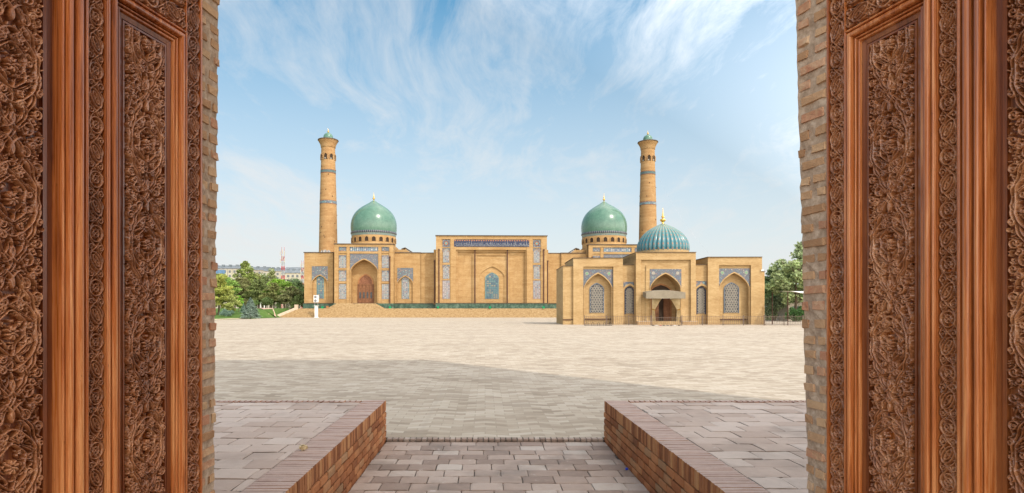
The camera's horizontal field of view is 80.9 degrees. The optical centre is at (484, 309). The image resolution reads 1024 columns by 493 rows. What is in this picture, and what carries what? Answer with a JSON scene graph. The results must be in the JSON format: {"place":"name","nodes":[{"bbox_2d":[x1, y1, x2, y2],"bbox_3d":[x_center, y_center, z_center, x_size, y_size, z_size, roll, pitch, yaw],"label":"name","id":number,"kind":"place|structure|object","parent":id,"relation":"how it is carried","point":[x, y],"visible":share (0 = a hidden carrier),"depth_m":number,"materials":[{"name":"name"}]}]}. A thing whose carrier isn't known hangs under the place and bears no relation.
{"place":"outdoors","nodes":[
{"label":"outdoors","id":0,"kind":"place"},
{"bbox_2d":[214,308,291,319],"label":"lawn","id":1,"kind":"structure","parent":0,"point":[266,313],"depth_m":145.02,"materials":[{"name":"green plant"}]},
{"bbox_2d":[215,273,233,314],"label":"tree","id":2,"kind":"object","parent":1,"relation":"on","point":[221,290],"visible":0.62,"depth_m":130.93,"materials":[{"name":"green plant"}]},
{"bbox_2d":[219,309,230,315],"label":"juniper bush","id":3,"kind":"object","parent":1,"relation":"on","point":[225,313],"visible":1,"depth_m":125.61,"materials":[{"name":"green plant"}]},
{"bbox_2d":[216,265,240,307],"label":"apartment block","id":4,"kind":"structure","parent":1,"relation":"on","point":[229,270],"depth_m":420.00,"materials":[{"name":"concrete"}]},
{"bbox_2d":[216,277,241,304],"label":"broadleaf tree","id":5,"kind":"object","parent":1,"relation":"on","point":[237,289],"visible":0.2,"depth_m":174.40,"materials":[{"name":"green plant"}]},
{"bbox_2d":[221,290,242,310],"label":"tree","id":6,"kind":"object","parent":1,"relation":"on","point":[232,302],"visible":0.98,"depth_m":130.58,"materials":[{"name":"green plant"}]},
{"bbox_2d":[236,295,243,311],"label":"young tree","id":7,"kind":"object","parent":1,"relation":"on","point":[240,299],"visible":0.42,"depth_m":139.95,"materials":[{"name":"green plant"}]},
{"bbox_2d":[233,277,250,307],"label":"pine tree","id":8,"kind":"object","parent":1,"relation":"on","point":[243,282],"visible":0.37,"depth_m":184.21,"materials":[{"name":"green plant"}]},
{"bbox_2d":[232,261,258,298],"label":"poplar tree","id":9,"kind":"object","parent":1,"relation":"on","point":[245,269],"visible":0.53,"depth_m":203.99,"materials":[{"name":"green plant"}]},
{"bbox_2d":[239,297,262,318],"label":"blue spruce","id":10,"kind":"object","parent":1,"relation":"on","point":[250,306],"visible":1,"depth_m":127.40,"materials":[{"name":"green plant"}]},
{"bbox_2d":[241,279,271,307],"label":"tree","id":11,"kind":"object","parent":1,"relation":"on","point":[254,287],"visible":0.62,"depth_m":176.46,"materials":[{"name":"green plant"}]},
{"bbox_2d":[253,300,260,307],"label":"shrub","id":12,"kind":"object","parent":1,"relation":"on","point":[256,303],"visible":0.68,"depth_m":171.88,"materials":[{"name":"green plant"}]},
{"bbox_2d":[253,272,261,296],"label":"broadleaf tree","id":13,"kind":"object","parent":1,"relation":"on","point":[257,274],"visible":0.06,"depth_m":214.26,"materials":[{"name":"green plant"}]},
{"bbox_2d":[248,266,270,307],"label":"apartment block","id":14,"kind":"structure","parent":1,"relation":"on","point":[258,269],"depth_m":440.47,"materials":[{"name":"concrete"}]},
{"bbox_2d":[252,275,269,307],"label":"broadleaf tree","id":15,"kind":"object","parent":1,"relation":"on","point":[265,280],"visible":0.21,"depth_m":199.21,"materials":[{"name":"green plant"}]},
{"bbox_2d":[261,297,273,307],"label":"broadleaf tree","id":16,"kind":"object","parent":1,"relation":"on","point":[266,301],"visible":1,"depth_m":167.35,"materials":[{"name":"green plant"}]},
{"bbox_2d":[258,282,285,307],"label":"tree","id":17,"kind":"object","parent":1,"relation":"on","point":[273,289],"visible":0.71,"depth_m":170.91,"materials":[{"name":"green plant"}]},
{"bbox_2d":[267,268,276,307],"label":"poplar tree","id":18,"kind":"object","parent":1,"relation":"on","point":[271,275],"visible":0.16,"depth_m":229.33,"materials":[{"name":"green plant"}]},
{"bbox_2d":[263,267,283,307],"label":"apartment block","id":19,"kind":"structure","parent":1,"relation":"on","point":[277,271],"depth_m":430.00,"materials":[{"name":"concrete"}]},
{"bbox_2d":[262,278,289,307],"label":"broadleaf tree","id":20,"kind":"object","parent":1,"relation":"on","point":[276,280],"visible":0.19,"depth_m":189.37,"materials":[{"name":"green plant"}]},
{"bbox_2d":[280,249,284,307],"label":"radio mast","id":21,"kind":"object","parent":1,"relation":"on","point":[281,259],"visible":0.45,"depth_m":329.32,"materials":[{"name":"red metal"}]},
{"bbox_2d":[271,280,294,304],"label":"broadleaf tree","id":22,"kind":"object","parent":1,"relation":"on","point":[285,284],"visible":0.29,"depth_m":180.81,"materials":[{"name":"green plant"}]},
{"bbox_2d":[276,294,292,307],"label":"broadleaf tree","id":23,"kind":"object","parent":1,"relation":"on","point":[282,297],"visible":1,"depth_m":164.63,"materials":[{"name":"green plant"}]},
{"bbox_2d":[279,286,303,299],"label":"broadleaf tree","id":24,"kind":"object","parent":1,"relation":"on","point":[289,291],"visible":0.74,"depth_m":169.23,"materials":[{"name":"green plant"}]},
{"bbox_2d":[282,278,300,282],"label":"broadleaf tree","id":25,"kind":"object","parent":1,"relation":"on","point":[294,280],"visible":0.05,"depth_m":242.42,"materials":[{"name":"green plant"}]},
{"bbox_2d":[281,267,303,307],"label":"apartment block","id":26,"kind":"structure","parent":1,"relation":"on","point":[292,272],"depth_m":399.91,"materials":[{"name":"concrete"}]},
{"bbox_2d":[285,295,303,307],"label":"shrub","id":27,"kind":"object","parent":1,"relation":"on","point":[295,300],"visible":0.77,"depth_m":166.77,"materials":[{"name":"green plant"}]},
{"bbox_2d":[291,281,303,306],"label":"broadleaf tree","id":28,"kind":"object","parent":1,"relation":"on","point":[296,284],"visible":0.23,"depth_m":186.24,"materials":[{"name":"green plant"}]},
{"bbox_2d":[295,287,303,307],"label":"broadleaf tree","id":29,"kind":"object","parent":1,"relation":"on","point":[302,289],"visible":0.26,"depth_m":176.32,"materials":[{"name":"green plant"}]},
{"bbox_2d":[300,260,303,284],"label":"radio mast","id":30,"kind":"object","parent":1,"relation":"on","point":[301,270],"visible":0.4,"depth_m":379.46,"materials":[{"name":"grey metal"}]},
{"bbox_2d":[213,400,385,492],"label":"brick platform","id":31,"kind":"structure","parent":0,"point":[257,443],"depth_m":6.38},
{"bbox_2d":[299,444,307,450],"bbox_3d":[-1.735,1.310,5.721,0.083,0.058,0.068,0,0,-27],"label":"pebble","id":32,"kind":"object","parent":31,"relation":"on","point":[303,447],"visible":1,"depth_m":5.70,"materials":[{"name":"beige stone"}]},
{"bbox_2d":[386,437,603,441],"bbox_3d":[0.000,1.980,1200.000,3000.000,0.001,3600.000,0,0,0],"label":"ground","id":33,"kind":"structure","parent":0,"point":[488,438],"depth_m":9.32,"materials":[{"name":"grey stone"}]},
{"bbox_2d":[387,437,602,442],"bbox_3d":[0.148,1.930,8.875,3.188,0.079,0.134,0,0,0],"label":"edging","id":34,"kind":"object","parent":33,"relation":"on","point":[497,439],"visible":0.77,"depth_m":8.81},
{"bbox_2d":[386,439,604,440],"bbox_3d":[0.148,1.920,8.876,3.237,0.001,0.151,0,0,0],"label":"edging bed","id":35,"kind":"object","parent":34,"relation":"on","point":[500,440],"visible":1,"depth_m":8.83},
{"bbox_2d":[202,0,826,492],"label":"gate wall","id":36,"kind":"structure","parent":33,"relation":"on","point":[812,68],"depth_m":3.15,"materials":[{"name":"brick"}]},
{"bbox_2d":[0,0,201,492],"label":"carved door","id":37,"kind":"structure","parent":36,"relation":"attached to","point":[100,246],"depth_m":2.46,"materials":[{"name":"brown wood"}]},
{"bbox_2d":[827,0,1023,492],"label":"carved door","id":38,"kind":"structure","parent":36,"relation":"attached to","point":[925,246],"depth_m":2.51,"materials":[{"name":"brown wood"}]},
{"bbox_2d":[348,442,649,492],"bbox_3d":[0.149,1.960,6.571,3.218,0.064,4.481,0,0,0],"label":"passage pavement","id":39,"kind":"structure","parent":0,"point":[569,465],"depth_m":7.27,"materials":[{"name":"grey stone"}]},
{"bbox_2d":[215,0,802,275],"label":"sky","id":40,"kind":"structure","parent":0,"point":[458,117],"materials":[{"name":"blue"}]},
{"bbox_2d":[214,317,805,436],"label":"plaza","id":41,"kind":"structure","parent":0,"point":[497,377],"depth_m":19.83,"materials":[{"name":"beige stone"}]},
{"bbox_2d":[314,306,318,317],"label":"white pillar","id":42,"kind":"structure","parent":41,"relation":"on","point":[316,311],"depth_m":149.66,"materials":[{"name":"paint"}]},
{"bbox_2d":[314,295,318,305],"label":"sign","id":43,"kind":"object","parent":42,"relation":"on","point":[316,298],"visible":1,"depth_m":149.70,"materials":[{"name":"white paint"}]},
{"bbox_2d":[278,305,555,317],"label":"terrace steps","id":44,"kind":"structure","parent":41,"relation":"on","point":[295,312],"depth_m":153.46,"materials":[{"name":"stone"}]},
{"bbox_2d":[302,195,636,307],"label":"mosque","id":45,"kind":"structure","parent":44,"relation":"on","point":[371,265],"depth_m":157.70,"materials":[{"name":"brick"}]},
{"bbox_2d":[317,276,323,298],"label":"window","id":46,"kind":"structure","parent":45,"relation":"in","point":[320,280],"depth_m":159.33,"materials":[{"name":"blue glass"}]},
{"bbox_2d":[318,130,338,251],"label":"minaret","id":47,"kind":"object","parent":45,"relation":"on","point":[328,142],"visible":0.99,"depth_m":172.53,"materials":[{"name":"brick"}]},
{"bbox_2d":[359,285,361,302],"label":"door panel","id":48,"kind":"structure","parent":45,"relation":"in","point":[360,286],"depth_m":158.79,"materials":[{"name":"brown wood"}]},
{"bbox_2d":[362,285,365,302],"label":"door panel","id":49,"kind":"structure","parent":45,"relation":"in","point":[363,286],"depth_m":158.83,"materials":[{"name":"brown wood"}]},
{"bbox_2d":[366,285,368,302],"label":"door panel","id":50,"kind":"structure","parent":45,"relation":"in","point":[367,286],"depth_m":158.87,"materials":[{"name":"brown wood"}]},
{"bbox_2d":[369,285,372,302],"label":"door panel","id":51,"kind":"structure","parent":45,"relation":"in","point":[370,286],"depth_m":158.91,"materials":[{"name":"brown wood"}]},
{"bbox_2d":[402,277,408,298],"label":"window","id":52,"kind":"structure","parent":45,"relation":"in","point":[405,280],"depth_m":159.88,"materials":[{"name":"glass"}]},
{"bbox_2d":[485,273,498,298],"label":"window","id":53,"kind":"structure","parent":45,"relation":"in","point":[491,280],"depth_m":157.44,"materials":[{"name":"blue glass"}]},
{"bbox_2d":[637,133,657,239],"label":"minaret","id":54,"kind":"object","parent":45,"relation":"on","point":[647,144],"visible":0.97,"depth_m":174.60,"materials":[{"name":"brick"}]},
{"bbox_2d":[584,322,611,325],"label":"bicycle rack","id":55,"kind":"object","parent":41,"relation":"on","point":[598,325],"visible":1,"depth_m":72.47,"materials":[{"name":"black metal"}]},
{"bbox_2d":[584,315,650,324],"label":"iron railing","id":56,"kind":"object","parent":41,"relation":"on","point":[606,316],"visible":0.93,"depth_m":74.48,"materials":[{"name":"brown metal"}]},
{"bbox_2d":[556,213,764,324],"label":"domed library","id":57,"kind":"structure","parent":41,"relation":"on","point":[662,271],"depth_m":78.16,"materials":[{"name":"brick"}]},
{"bbox_2d":[590,283,603,312],"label":"window","id":58,"kind":"structure","parent":57,"relation":"in","point":[596,290],"depth_m":79.07,"materials":[{"name":"grey stone"}]},
{"bbox_2d":[625,286,633,313],"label":"window","id":59,"kind":"structure","parent":57,"relation":"in","point":[629,291],"depth_m":78.76,"materials":[{"name":"grey glass"}]},
{"bbox_2d":[655,303,658,320],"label":"door leaf","id":60,"kind":"structure","parent":57,"relation":"in","point":[657,308],"depth_m":79.48,"materials":[{"name":"brown wood"}]},
{"bbox_2d":[663,299,669,320],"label":"door leaf","id":61,"kind":"structure","parent":57,"relation":"in","point":[666,302],"depth_m":79.46,"materials":[{"name":"brown wood"}]},
{"bbox_2d":[696,286,705,313],"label":"window","id":62,"kind":"structure","parent":57,"relation":"in","point":[701,291],"depth_m":78.65,"materials":[{"name":"grey glass"}]},
{"bbox_2d":[724,282,738,312],"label":"window","id":63,"kind":"structure","parent":57,"relation":"in","point":[731,290],"depth_m":78.82,"materials":[{"name":"grey glass"}]},
{"bbox_2d":[652,317,680,323],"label":"iron railing","id":64,"kind":"object","parent":41,"relation":"on","point":[671,317],"visible":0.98,"depth_m":73.19,"materials":[{"name":"metal"}]},
{"bbox_2d":[681,315,764,324],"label":"iron railing","id":65,"kind":"object","parent":41,"relation":"on","point":[702,319],"visible":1,"depth_m":73.98,"materials":[{"name":"metal"}]},
{"bbox_2d":[765,266,782,320],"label":"broadleaf tree","id":66,"kind":"object","parent":41,"relation":"on","point":[768,277],"visible":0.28,"depth_m":107.44,"materials":[{"name":"green plant"}]},
{"bbox_2d":[765,295,786,318],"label":"shrub","id":67,"kind":"object","parent":41,"relation":"on","point":[778,305],"visible":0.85,"depth_m":103.54,"materials":[{"name":"green plant"}]},
{"bbox_2d":[765,258,802,319],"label":"broadleaf tree","id":68,"kind":"object","parent":41,"relation":"on","point":[788,275],"visible":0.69,"depth_m":99.47,"materials":[{"name":"green plant"}]},
{"bbox_2d":[765,315,804,323],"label":"iron railing","id":69,"kind":"object","parent":41,"relation":"on","point":[779,316],"visible":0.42,"depth_m":74.49,"materials":[{"name":"grey metal"}]},
{"bbox_2d":[768,241,804,318],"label":"broadleaf tree","id":70,"kind":"object","parent":41,"relation":"on","point":[798,251],"visible":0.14,"depth_m":104.14,"materials":[{"name":"green plant"}]},
{"bbox_2d":[772,291,802,324],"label":"white awning","id":71,"kind":"object","parent":41,"relation":"on","point":[787,303],"visible":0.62,"depth_m":76.94,"materials":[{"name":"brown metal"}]},
{"bbox_2d":[776,298,801,320],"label":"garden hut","id":72,"kind":"object","parent":41,"relation":"on","point":[783,311],"visible":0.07,"depth_m":106.13,"materials":[{"name":"beige glass"}]},
{"bbox_2d":[784,306,798,320],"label":"shrub","id":73,"kind":"object","parent":41,"relation":"on","point":[790,310],"visible":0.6,"depth_m":98.89,"materials":[{"name":"green plant"}]},
{"bbox_2d":[791,306,804,320],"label":"shrub","id":74,"kind":"object","parent":41,"relation":"on","point":[801,312],"visible":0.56,"depth_m":97.57,"materials":[{"name":"green plant"}]},
{"bbox_2d":[604,400,807,492],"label":"brick platform","id":75,"kind":"structure","parent":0,"point":[708,446],"depth_m":6.38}
]}

